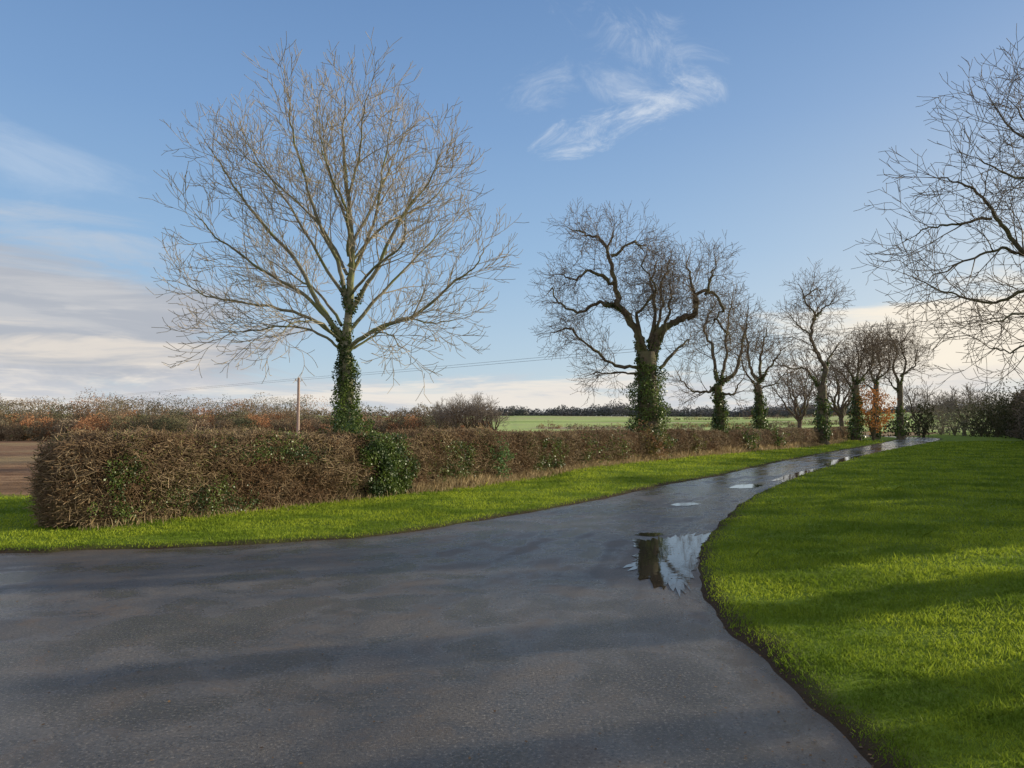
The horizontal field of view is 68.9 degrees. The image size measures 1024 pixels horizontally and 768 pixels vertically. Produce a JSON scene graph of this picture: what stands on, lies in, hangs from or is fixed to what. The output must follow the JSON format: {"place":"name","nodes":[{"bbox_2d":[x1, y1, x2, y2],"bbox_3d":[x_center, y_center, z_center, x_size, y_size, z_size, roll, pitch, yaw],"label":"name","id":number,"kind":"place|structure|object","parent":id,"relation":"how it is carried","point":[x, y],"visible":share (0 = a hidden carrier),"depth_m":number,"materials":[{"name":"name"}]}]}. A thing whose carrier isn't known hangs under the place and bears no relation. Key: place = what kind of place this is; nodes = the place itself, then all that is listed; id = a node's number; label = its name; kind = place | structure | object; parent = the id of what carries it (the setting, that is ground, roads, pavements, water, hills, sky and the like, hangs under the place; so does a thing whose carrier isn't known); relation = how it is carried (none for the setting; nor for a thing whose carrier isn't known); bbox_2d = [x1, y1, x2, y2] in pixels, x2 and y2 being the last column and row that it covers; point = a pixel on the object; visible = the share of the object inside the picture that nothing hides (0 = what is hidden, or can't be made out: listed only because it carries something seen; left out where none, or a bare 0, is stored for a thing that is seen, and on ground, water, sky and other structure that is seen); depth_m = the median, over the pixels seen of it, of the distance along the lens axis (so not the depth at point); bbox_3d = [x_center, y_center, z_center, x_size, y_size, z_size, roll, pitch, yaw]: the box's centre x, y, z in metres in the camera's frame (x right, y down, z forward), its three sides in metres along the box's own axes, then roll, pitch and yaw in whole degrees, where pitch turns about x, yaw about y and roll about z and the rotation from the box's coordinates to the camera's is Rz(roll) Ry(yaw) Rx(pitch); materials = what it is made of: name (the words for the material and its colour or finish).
{"place":"outdoors","nodes":[
{"label":"outdoors","id":0,"kind":"place"},
{"bbox_2d":[78,436,849,531],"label":"dry grass","id":1,"kind":"structure","parent":0,"point":[466,482],"depth_m":20.51,"materials":[{"name":"brown plant"}]},
{"bbox_2d":[0,435,938,767],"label":"road","id":2,"kind":"structure","parent":0,"point":[554,673],"depth_m":5.17,"materials":[{"name":"grey asphalt"}]},
{"bbox_2d":[634,533,663,535],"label":"puddle","id":3,"kind":"object","parent":2,"relation":"on","point":[650,534],"visible":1,"depth_m":10.79,"materials":[{"name":"clear liquid"}]},
{"bbox_2d":[623,533,710,596],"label":"puddle","id":4,"kind":"object","parent":2,"relation":"on","point":[654,566],"visible":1,"depth_m":8.80,"materials":[{"name":"clear liquid"}]},
{"bbox_2d":[671,503,697,505],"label":"puddle","id":5,"kind":"object","parent":2,"relation":"on","point":[682,504],"visible":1,"depth_m":14.81,"materials":[{"name":"clear liquid"}]},
{"bbox_2d":[730,484,761,487],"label":"puddle","id":6,"kind":"object","parent":2,"relation":"on","point":[746,486],"visible":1,"depth_m":19.07,"materials":[{"name":"clear liquid"}]},
{"bbox_2d":[771,468,821,482],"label":"puddle","id":7,"kind":"object","parent":2,"relation":"on","point":[784,478],"visible":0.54,"depth_m":23.14,"materials":[{"name":"clear liquid"}]},
{"bbox_2d":[824,456,859,465],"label":"puddle","id":8,"kind":"object","parent":2,"relation":"on","point":[832,462],"visible":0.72,"depth_m":32.66,"materials":[{"name":"clear liquid"}]},
{"bbox_2d":[0,412,1023,767],"bbox_3d":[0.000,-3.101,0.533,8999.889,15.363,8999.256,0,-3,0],"label":"ground","id":9,"kind":"structure","parent":0,"point":[16,460],"depth_m":9.14,"materials":[{"name":"green plant"}]},
{"bbox_2d":[0,388,333,440],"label":"hedgerow","id":10,"kind":"object","parent":9,"relation":"on","point":[30,424],"visible":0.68,"depth_m":219.42,"materials":[{"name":"brown plant"}]},
{"bbox_2d":[295,378,301,432],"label":"utility pole","id":11,"kind":"object","parent":9,"relation":"on","point":[298,406],"visible":0.81,"depth_m":71.92,"materials":[{"name":"brown wood"}]},
{"bbox_2d":[139,28,528,433],"bbox_3d":[-4.151,-2.895,17.474,9.021,10.896,6.549,-1,-3,15],"label":"ash tree","id":12,"kind":"object","parent":9,"relation":"on","point":[345,368],"visible":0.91,"depth_m":17.29,"materials":[{"name":"brown plant"}]},
{"bbox_2d":[322,403,492,434],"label":"copse","id":13,"kind":"object","parent":9,"relation":"on","point":[404,420],"visible":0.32,"depth_m":226.43,"materials":[{"name":"brown plant"}]},
{"bbox_2d":[21,424,849,529],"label":"hedge","id":14,"kind":"object","parent":9,"relation":"on","point":[68,490],"visible":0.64,"depth_m":13.76,"materials":[{"name":"brown plant"}]},
{"bbox_2d":[87,434,150,524],"bbox_3d":[-6.089,1.496,11.588,0.773,1.446,1.029,0,-3,0],"label":"ivy growth","id":15,"kind":"object","parent":14,"relation":"attached to","point":[120,481],"visible":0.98,"depth_m":11.46,"materials":[{"name":"green plant"}]},
{"bbox_2d":[141,473,263,516],"bbox_3d":[-5.072,1.919,12.769,0.278,0.732,2.522,-2,-4,34],"label":"ivy growth","id":16,"kind":"object","parent":14,"relation":"attached to","point":[212,502],"visible":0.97,"depth_m":12.72,"materials":[{"name":"green plant"}]},
{"bbox_2d":[205,427,327,465],"bbox_3d":[-4.647,1.190,14.031,0.826,0.786,2.753,-2,-4,34],"label":"ivy growth","id":17,"kind":"object","parent":14,"relation":"attached to","point":[288,452],"visible":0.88,"depth_m":14.05,"materials":[{"name":"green plant"}]},
{"bbox_2d":[313,404,383,470],"bbox_3d":[-3.540,1.281,16.371,1.799,1.708,1.404,0,-3,0],"label":"ivy bush","id":18,"kind":"object","parent":14,"relation":"on","point":[353,429],"visible":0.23,"depth_m":16.26,"materials":[{"name":"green plant"}]},
{"bbox_2d":[349,431,421,496],"bbox_3d":[-2.889,1.760,16.419,0.962,1.459,2.117,-2,-3,28],"label":"ivy growth","id":19,"kind":"object","parent":14,"relation":"attached to","point":[391,459],"visible":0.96,"depth_m":16.22,"materials":[{"name":"green plant"}]},
{"bbox_2d":[422,438,482,482],"bbox_3d":[-1.460,1.938,18.522,0.406,1.190,2.681,-2,-3,29],"label":"ivy growth","id":20,"kind":"object","parent":14,"relation":"attached to","point":[460,462],"visible":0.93,"depth_m":18.67,"materials":[{"name":"green plant"}]},
{"bbox_2d":[523,435,569,471],"bbox_3d":[1.081,2.181,23.014,0.454,1.228,3.125,-2,-4,30],"label":"ivy growth","id":21,"kind":"object","parent":14,"relation":"attached to","point":[554,454],"visible":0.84,"depth_m":23.01,"materials":[{"name":"green plant"}]},
{"bbox_2d":[428,402,454,428],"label":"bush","id":22,"kind":"object","parent":9,"relation":"on","point":[436,413],"visible":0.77,"depth_m":187.61,"materials":[{"name":"brown plant"}]},
{"bbox_2d":[432,399,465,428],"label":"bare tree","id":23,"kind":"object","parent":9,"relation":"on","point":[442,406],"visible":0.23,"depth_m":193.04,"materials":[{"name":"brown plant"}]},
{"bbox_2d":[437,393,469,428],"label":"bare tree","id":24,"kind":"object","parent":9,"relation":"on","point":[455,413],"visible":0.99,"depth_m":182.73,"materials":[{"name":"brown plant"}]},
{"bbox_2d":[445,396,487,428],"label":"bare tree","id":25,"kind":"object","parent":9,"relation":"on","point":[472,420],"visible":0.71,"depth_m":185.11,"materials":[{"name":"brown plant"}]},
{"bbox_2d":[464,392,498,428],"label":"bare tree","id":26,"kind":"object","parent":9,"relation":"on","point":[481,409],"visible":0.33,"depth_m":193.23,"materials":[{"name":"brown plant"}]},
{"bbox_2d":[471,397,499,428],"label":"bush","id":27,"kind":"object","parent":9,"relation":"on","point":[486,423],"visible":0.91,"depth_m":183.51,"materials":[{"name":"brown plant"}]},
{"bbox_2d":[481,405,511,429],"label":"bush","id":28,"kind":"object","parent":9,"relation":"on","point":[497,417],"visible":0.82,"depth_m":184.31,"materials":[{"name":"brown plant"}]},
{"bbox_2d":[481,434,516,477],"bbox_3d":[-0.586,1.998,20.496,1.468,1.318,1.219,0,-3,0],"label":"green shrub","id":29,"kind":"object","parent":9,"relation":"on","point":[505,453],"visible":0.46,"depth_m":20.37,"materials":[{"name":"green plant"}]},
{"bbox_2d":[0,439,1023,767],"bbox_3d":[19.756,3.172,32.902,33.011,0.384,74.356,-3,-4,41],"label":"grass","id":30,"kind":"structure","parent":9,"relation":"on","point":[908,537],"depth_m":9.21,"materials":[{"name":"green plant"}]},
{"bbox_2d":[567,428,613,463],"bbox_3d":[2.291,2.140,25.685,2.318,1.595,1.719,0,-3,0],"label":"green shrub","id":31,"kind":"object","parent":9,"relation":"on","point":[589,443],"visible":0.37,"depth_m":25.46,"materials":[{"name":"green plant"}]},
{"bbox_2d":[591,427,638,459],"bbox_3d":[3.460,2.205,27.500,2.114,1.262,1.932,1,-3,-26],"label":"green shrub","id":32,"kind":"object","parent":9,"relation":"on","point":[626,446],"visible":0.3,"depth_m":27.51,"materials":[{"name":"green plant"}]},
{"bbox_2d":[524,197,764,457],"bbox_3d":[5.600,-2.437,31.490,10.173,11.462,5.772,0,-3,0],"label":"pollard tree","id":33,"kind":"object","parent":9,"relation":"on","point":[648,392],"visible":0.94,"depth_m":31.50,"materials":[{"name":"brown plant"}]},
{"bbox_2d":[633,419,671,459],"bbox_3d":[5.522,2.352,30.281,2.128,1.860,2.152,0,-3,0],"label":"bramble bush","id":34,"kind":"object","parent":9,"relation":"on","point":[654,441],"visible":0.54,"depth_m":30.09,"materials":[{"name":"brown plant"}]},
{"bbox_2d":[529,421,797,431],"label":"hedgerow","id":35,"kind":"object","parent":9,"relation":"on","point":[702,428],"visible":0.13,"depth_m":275.13,"materials":[{"name":"plant"}]},
{"bbox_2d":[677,424,711,453],"bbox_3d":[8.223,2.677,34.721,1.838,1.687,1.612,0,-3,-7],"label":"green shrub","id":36,"kind":"object","parent":9,"relation":"on","point":[696,438],"visible":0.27,"depth_m":34.45,"materials":[{"name":"green plant"}]},
{"bbox_2d":[536,415,869,428],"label":"hedgerow","id":37,"kind":"object","parent":9,"relation":"on","point":[696,425],"visible":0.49,"depth_m":324.97,"materials":[{"name":"green plant"}]},
{"bbox_2d":[661,273,777,439],"bbox_3d":[10.534,-1.226,39.088,6.468,9.837,4.617,0,-3,0],"label":"bare tree","id":38,"kind":"object","parent":9,"relation":"on","point":[720,415],"visible":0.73,"depth_m":38.91,"materials":[{"name":"brown plant"}]},
{"bbox_2d":[468,399,985,416],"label":"ridge wood","id":39,"kind":"object","parent":9,"relation":"on","point":[610,410],"visible":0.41,"depth_m":600.57,"materials":[{"name":"plant"}]},
{"bbox_2d":[729,422,761,449],"bbox_3d":[12.270,2.954,40.462,2.494,1.752,2.118,-1,-3,18],"label":"green shrub","id":40,"kind":"object","parent":9,"relation":"on","point":[746,435],"visible":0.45,"depth_m":40.20,"materials":[{"name":"green plant"}]},
{"bbox_2d":[716,306,810,429],"bbox_3d":[15.295,-0.478,44.999,6.542,8.971,4.268,2,-3,-27],"label":"bare tree","id":41,"kind":"object","parent":9,"relation":"on","point":[759,413],"visible":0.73,"depth_m":44.95,"materials":[{"name":"brown plant"}]},
{"bbox_2d":[765,422,789,447],"bbox_3d":[15.385,3.176,44.764,2.134,1.766,1.889,0,-3,0],"label":"green shrub","id":42,"kind":"object","parent":9,"relation":"on","point":[777,437],"visible":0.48,"depth_m":44.41,"materials":[{"name":"green plant"}]},
{"bbox_2d":[627,409,932,420],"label":"hedgerow","id":43,"kind":"object","parent":9,"relation":"on","point":[705,418],"visible":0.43,"depth_m":466.16,"materials":[{"name":"brown plant"}]},
{"bbox_2d":[763,354,835,427],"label":"bare tree","id":44,"kind":"object","parent":9,"relation":"on","point":[804,395],"visible":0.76,"depth_m":83.70,"materials":[{"name":"brown plant"}]},
{"bbox_2d":[758,257,860,444],"bbox_3d":[21.742,-2.398,54.154,7.333,13.795,5.333,0,-3,0],"label":"bare tree","id":45,"kind":"object","parent":9,"relation":"on","point":[822,414],"visible":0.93,"depth_m":54.09,"materials":[{"name":"brown plant"}]},
{"bbox_2d":[795,344,879,426],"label":"bare tree","id":46,"kind":"object","parent":9,"relation":"on","point":[840,412],"visible":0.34,"depth_m":91.73,"materials":[{"name":"brown plant"}]},
{"bbox_2d":[815,322,900,439],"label":"bare tree","id":47,"kind":"object","parent":9,"relation":"on","point":[855,430],"visible":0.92,"depth_m":67.84,"materials":[{"name":"brown plant"}]},
{"bbox_2d":[849,384,897,440],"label":"russet tree","id":48,"kind":"object","parent":9,"relation":"on","point":[873,432],"visible":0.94,"depth_m":67.55,"materials":[{"name":"orange plant"}]},
{"bbox_2d":[836,318,925,439],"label":"bare tree","id":49,"kind":"object","parent":9,"relation":"on","point":[875,387],"visible":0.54,"depth_m":74.94,"materials":[{"name":"brown plant"}]},
{"bbox_2d":[865,314,937,438],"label":"bare tree","id":50,"kind":"object","parent":9,"relation":"on","point":[900,431],"visible":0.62,"depth_m":81.82,"materials":[{"name":"brown plant"}]},
{"bbox_2d":[880,415,922,436],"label":"dark tree","id":51,"kind":"object","parent":9,"relation":"on","point":[908,426],"visible":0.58,"depth_m":97.36,"materials":[{"name":"green plant"}]},
{"bbox_2d":[910,400,935,436],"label":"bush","id":52,"kind":"object","parent":9,"relation":"on","point":[925,426],"visible":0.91,"depth_m":101.54,"materials":[{"name":"green plant"}]},
{"bbox_2d":[903,377,951,435],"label":"bare tree","id":53,"kind":"object","parent":9,"relation":"on","point":[916,403],"visible":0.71,"depth_m":117.37,"materials":[{"name":"brown plant"}]},
{"bbox_2d":[843,24,1023,405],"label":"overhanging tree","id":54,"kind":"object","parent":9,"relation":"on","point":[1012,241],"visible":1,"depth_m":12.11,"materials":[{"name":"brown plant"}]},
{"bbox_2d":[923,389,958,433],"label":"bare tree","id":55,"kind":"object","parent":9,"relation":"on","point":[939,407],"visible":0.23,"depth_m":164.32,"materials":[{"name":"brown plant"}]},
{"bbox_2d":[921,404,966,434],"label":"hazy bush","id":56,"kind":"object","parent":9,"relation":"on","point":[936,420],"visible":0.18,"depth_m":149.43,"materials":[{"name":"green plant"}]},
{"bbox_2d":[930,397,975,435],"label":"hazy bush","id":57,"kind":"object","parent":9,"relation":"on","point":[953,429],"visible":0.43,"depth_m":137.86,"materials":[{"name":"green plant"}]},
{"bbox_2d":[932,395,994,435],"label":"hazy bush","id":58,"kind":"object","parent":9,"relation":"on","point":[954,411],"visible":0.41,"depth_m":125.25,"materials":[{"name":"green plant"}]},
{"bbox_2d":[937,383,998,435],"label":"bare tree","id":59,"kind":"object","parent":9,"relation":"on","point":[952,398],"visible":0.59,"depth_m":131.69,"materials":[{"name":"brown plant"}]},
{"bbox_2d":[955,400,1002,436],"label":"dark bush","id":60,"kind":"object","parent":9,"relation":"on","point":[977,424],"visible":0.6,"depth_m":99.84,"materials":[{"name":"green plant"}]},
{"bbox_2d":[955,391,1010,436],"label":"hazy bush","id":61,"kind":"object","parent":9,"relation":"on","point":[987,432],"visible":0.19,"depth_m":112.16,"materials":[{"name":"green plant"}]},
{"bbox_2d":[964,386,1009,427],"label":"bare tree","id":62,"kind":"object","parent":9,"relation":"on","point":[989,403],"visible":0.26,"depth_m":104.83,"materials":[{"name":"brown plant"}]},
{"bbox_2d":[966,385,1013,436],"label":"dark bush","id":63,"kind":"object","parent":9,"relation":"on","point":[996,433],"visible":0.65,"depth_m":87.99,"materials":[{"name":"green plant"}]},
{"bbox_2d":[981,375,1023,437],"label":"dark bush","id":64,"kind":"object","parent":9,"relation":"on","point":[1008,414],"visible":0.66,"depth_m":78.33,"materials":[{"name":"green plant"}]},
{"bbox_2d":[1000,385,1023,440],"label":"tall hedge","id":65,"kind":"object","parent":9,"relation":"on","point":[1018,401],"visible":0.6,"depth_m":72.71,"materials":[{"name":"green plant"}]},
{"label":"utility pole","id":66,"kind":"object","parent":9,"relation":"on","visible":0},
{"bbox_2d":[6,316,1021,404],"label":"overhead wire","id":67,"kind":"object","parent":66,"relation":"attached to","point":[612,353],"visible":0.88,"depth_m":39.52,"materials":[{"name":"metal"}]},
{"bbox_2d":[8,312,1019,403],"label":"overhead wire","id":68,"kind":"object","parent":66,"relation":"attached to","point":[625,349],"visible":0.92,"depth_m":40.37,"materials":[{"name":"metal"}]},
{"bbox_2d":[0,0,1023,416],"label":"sky","id":69,"kind":"structure","parent":0,"point":[766,124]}
]}

